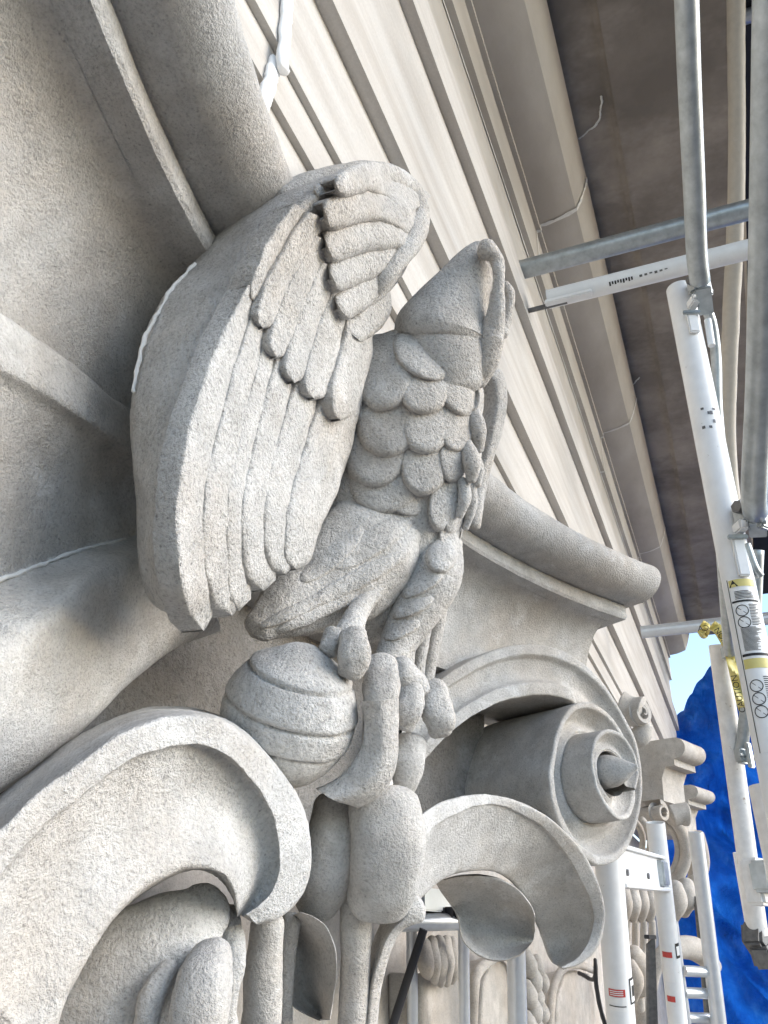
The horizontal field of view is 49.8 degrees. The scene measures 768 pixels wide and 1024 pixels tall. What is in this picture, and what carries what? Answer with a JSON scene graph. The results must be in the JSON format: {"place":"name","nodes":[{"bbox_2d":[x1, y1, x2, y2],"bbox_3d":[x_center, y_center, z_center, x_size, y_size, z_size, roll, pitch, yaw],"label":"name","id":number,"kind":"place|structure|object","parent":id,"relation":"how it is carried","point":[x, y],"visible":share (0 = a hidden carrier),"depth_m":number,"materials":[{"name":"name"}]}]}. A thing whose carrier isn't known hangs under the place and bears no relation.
{"place":"outdoors","nodes":[
{"label":"outdoors","id":0,"kind":"place"},
{"bbox_2d":[120,724,667,1023],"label":"facade wall","id":1,"kind":"structure","parent":0,"point":[397,956],"depth_m":1.31,"materials":[{"name":"grey stone"}]},
{"bbox_2d":[0,0,660,1023],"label":"column capital","id":2,"kind":"object","parent":1,"relation":"attached to","point":[142,162],"visible":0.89,"depth_m":0.60,"materials":[{"name":"stone"}]},
{"bbox_2d":[220,643,398,806],"bbox_3d":[-0.039,0.175,0.671,0.191,0.122,0.132,24,-36,-36],"label":"bound bundle","id":3,"kind":"object","parent":2,"relation":"on","point":[291,709],"visible":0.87,"depth_m":0.62,"materials":[{"name":"stone"}]},
{"bbox_2d":[131,160,515,740],"bbox_3d":[0.011,-0.228,0.864,0.252,0.893,0.531,-10,-30,20],"label":"eagle sculpture","id":4,"kind":"object","parent":2,"relation":"on","point":[313,451],"visible":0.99,"depth_m":0.67,"materials":[{"name":"stone"}]},
{"bbox_2d":[235,0,752,839],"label":"entablature","id":5,"kind":"structure","parent":2,"relation":"on","point":[515,130],"depth_m":2.25,"materials":[{"name":"stone"}]},
{"bbox_2d":[518,199,748,278],"bbox_3d":[0.584,-0.591,1.756,0.620,0.043,0.043,-10,-30,20],"label":"scaffold tube","id":6,"kind":"object","parent":5,"relation":"attached to","point":[734,213],"visible":0.7,"depth_m":1.76,"materials":[{"name":"metal"}]},
{"bbox_2d":[528,239,747,312],"bbox_3d":[0.593,-0.501,1.713,0.610,0.046,0.041,-10,-30,20],"label":"scaffold tube","id":7,"kind":"object","parent":5,"relation":"attached to","point":[675,267],"visible":0.94,"depth_m":1.72,"materials":[{"name":"white paint"}]},
{"bbox_2d":[625,738,721,1023],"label":"column capital","id":8,"kind":"object","parent":5,"relation":"attached to","point":[672,801],"visible":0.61,"depth_m":2.47,"materials":[{"name":"beige stone"}]},
{"bbox_2d":[646,821,687,1023],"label":"scaffold post","id":9,"kind":"object","parent":8,"relation":"attached to","point":[669,949],"visible":0.93,"depth_m":1.79,"materials":[{"name":"white metal"}]},
{"bbox_2d":[622,846,670,891],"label":"frame beam","id":10,"kind":"structure","parent":9,"relation":"attached to","point":[644,870],"depth_m":1.63,"materials":[{"name":"white metal"}]},
{"bbox_2d":[644,935,657,1023],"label":"steel strip","id":11,"kind":"object","parent":9,"relation":"attached to","point":[651,1002],"visible":1,"depth_m":1.78,"materials":[{"name":"metal"}]},
{"bbox_2d":[676,831,726,1023],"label":"scaffold ladder","id":12,"kind":"object","parent":8,"relation":"attached to","point":[710,992],"visible":0.92,"depth_m":2.25,"materials":[{"name":"metal"}]},
{"bbox_2d":[640,612,767,637],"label":"scaffold tube","id":13,"kind":"object","parent":5,"relation":"attached to","point":[669,629],"visible":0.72,"depth_m":2.50,"materials":[{"name":"metal"}]},
{"bbox_2d":[667,666,767,1023],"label":"tarpaulin","id":14,"kind":"object","parent":5,"relation":"hanging from","point":[744,979],"visible":0.3,"depth_m":5.12,"materials":[{"name":"blue plastic"}]},
{"bbox_2d":[721,0,745,499],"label":"scaffold tube","id":15,"kind":"object","parent":5,"relation":"hanging from","point":[736,50],"visible":0.72,"depth_m":2.08,"materials":[{"name":"grey metal"}]},
{"bbox_2d":[745,6,751,24],"bbox_3d":[1.816,-1.552,2.086,1.730,0.042,0.042,-10,-30,20],"label":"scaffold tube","id":16,"kind":"object","parent":5,"relation":"attached to","point":[748,13],"visible":0.07,"depth_m":2.35,"materials":[{"name":"metal"}]},
{"bbox_3d":[2.338,-0.938,3.230,1.730,0.042,0.042,-10,-30,20],"label":"scaffold tube","id":17,"kind":"object","parent":5,"relation":"attached to","visible":0},
{"bbox_2d":[745,0,767,593],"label":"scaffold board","id":18,"kind":"object","parent":17,"relation":"on","point":[760,543],"visible":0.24,"depth_m":2.78,"materials":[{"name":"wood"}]},
{"bbox_2d":[595,855,635,1023],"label":"scaffold post","id":19,"kind":"object","parent":2,"relation":"attached to","point":[618,980],"visible":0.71,"depth_m":1.37,"materials":[{"name":"white metal"}]},
{"bbox_2d":[577,957,606,1023],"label":"cable","id":20,"kind":"object","parent":19,"relation":"attached to","point":[594,978],"visible":1,"depth_m":1.40,"materials":[{"name":"rubber"}]},
{"bbox_2d":[618,692,652,747],"bbox_3d":[0.488,0.403,1.609,0.064,0.104,0.083,-10,-30,20],"label":"scroll ornament","id":21,"kind":"object","parent":2,"relation":"attached to","point":[636,712],"visible":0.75,"depth_m":1.59,"materials":[{"name":"grey stone"}]},
{"bbox_2d":[388,935,595,1023],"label":"wall panel","id":22,"kind":"structure","parent":1,"relation":"attached to","point":[559,995],"depth_m":1.63,"materials":[{"name":"beige stone"}]},
{"bbox_2d":[379,888,469,1023],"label":"guard frame","id":23,"kind":"object","parent":22,"relation":"attached to","point":[440,915],"visible":0.63,"depth_m":1.28,"materials":[{"name":"metal"}]},
{"bbox_2d":[389,928,426,1023],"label":"dark brace","id":24,"kind":"object","parent":23,"relation":"attached to","point":[408,977],"visible":1,"depth_m":1.18,"materials":[{"name":"metal"}]},
{"bbox_2d":[507,951,526,1023],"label":"scaffold post","id":25,"kind":"object","parent":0,"point":[516,991],"visible":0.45,"depth_m":1.41,"materials":[{"name":"metal"}]},
{"bbox_2d":[633,594,767,846],"label":"sky","id":26,"kind":"structure","parent":0,"point":[689,666],"materials":[{"name":"blue"}]},
{"bbox_2d":[733,852,767,969],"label":"scaffold post","id":27,"kind":"object","parent":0,"point":[754,942],"visible":0.53,"depth_m":1.75,"materials":[{"name":"grey metal"}]},
{"bbox_2d":[708,644,767,935],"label":"scaffold post","id":28,"kind":"object","parent":27,"relation":"on","point":[753,880],"visible":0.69,"depth_m":1.83,"materials":[{"name":"metal"}]},
{"bbox_2d":[697,620,744,711],"bbox_3d":[0.834,0.366,2.057,0.056,0.344,0.455,-8,-29,16],"label":"caution tape","id":29,"kind":"object","parent":28,"relation":"attached to","point":[703,632],"visible":0.82,"depth_m":1.87,"materials":[{"name":"yellow"}]},
{"bbox_2d":[716,557,734,656],"bbox_3d":[0.704,0.188,1.705,0.025,0.103,0.426,-9,-29,18],"label":"scaffold brace","id":30,"kind":"object","parent":28,"relation":"attached to","point":[728,649],"visible":0.46,"depth_m":1.76,"materials":[{"name":"metal"}]},
{"bbox_2d":[733,549,763,749],"bbox_3d":[0.832,0.315,1.880,0.034,0.432,0.208,9,-29,-14],"label":"scaffold brace","id":31,"kind":"object","parent":28,"relation":"attached to","point":[743,735],"visible":0.3,"depth_m":1.86,"materials":[{"name":"metal"}]},
{"bbox_2d":[748,783,767,880],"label":"scaffold post","id":32,"kind":"object","parent":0,"point":[758,808],"visible":0.81,"depth_m":1.22,"materials":[{"name":"metal"}]},
{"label":"working deck","id":33,"kind":"structure","parent":0,"visible":0},
{"bbox_2d":[666,276,767,825],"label":"scaffold post","id":34,"kind":"object","parent":33,"relation":"on","point":[729,524],"visible":0.81,"depth_m":1.21,"materials":[{"name":"white metal"}]},
{"bbox_2d":[674,0,713,315],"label":"scaffold brace","id":35,"kind":"object","parent":34,"relation":"attached to","point":[688,48],"visible":1,"depth_m":1.23,"materials":[{"name":"metal"}]},
{"bbox_2d":[704,318,714,347],"bbox_3d":[0.547,-0.301,1.390,0.012,0.053,0.016,5,-28,-7],"label":"scaffold brace","id":36,"kind":"object","parent":34,"relation":"attached to","point":[709,332],"visible":1,"depth_m":1.39,"materials":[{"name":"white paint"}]},
{"bbox_2d":[703,312,725,438],"bbox_3d":[0.587,-0.211,1.455,0.032,0.306,0.165,-6,-29,14],"label":"scaffold brace","id":37,"kind":"object","parent":34,"relation":"attached to","point":[716,361],"visible":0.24,"depth_m":1.46,"materials":[{"name":"metal"}]},
{"bbox_2d":[740,0,767,537],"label":"scaffold brace","id":38,"kind":"object","parent":34,"relation":"attached to","point":[754,486],"visible":1,"depth_m":0.98,"materials":[{"name":"metal"}]},
{"bbox_2d":[745,543,763,577],"bbox_3d":[0.532,0.070,1.194,0.031,0.051,0.012,20,-33,-32],"label":"scaffold brace","id":39,"kind":"object","parent":34,"relation":"attached to","point":[758,572],"visible":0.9,"depth_m":1.19,"materials":[{"name":"metal"}]}
]}

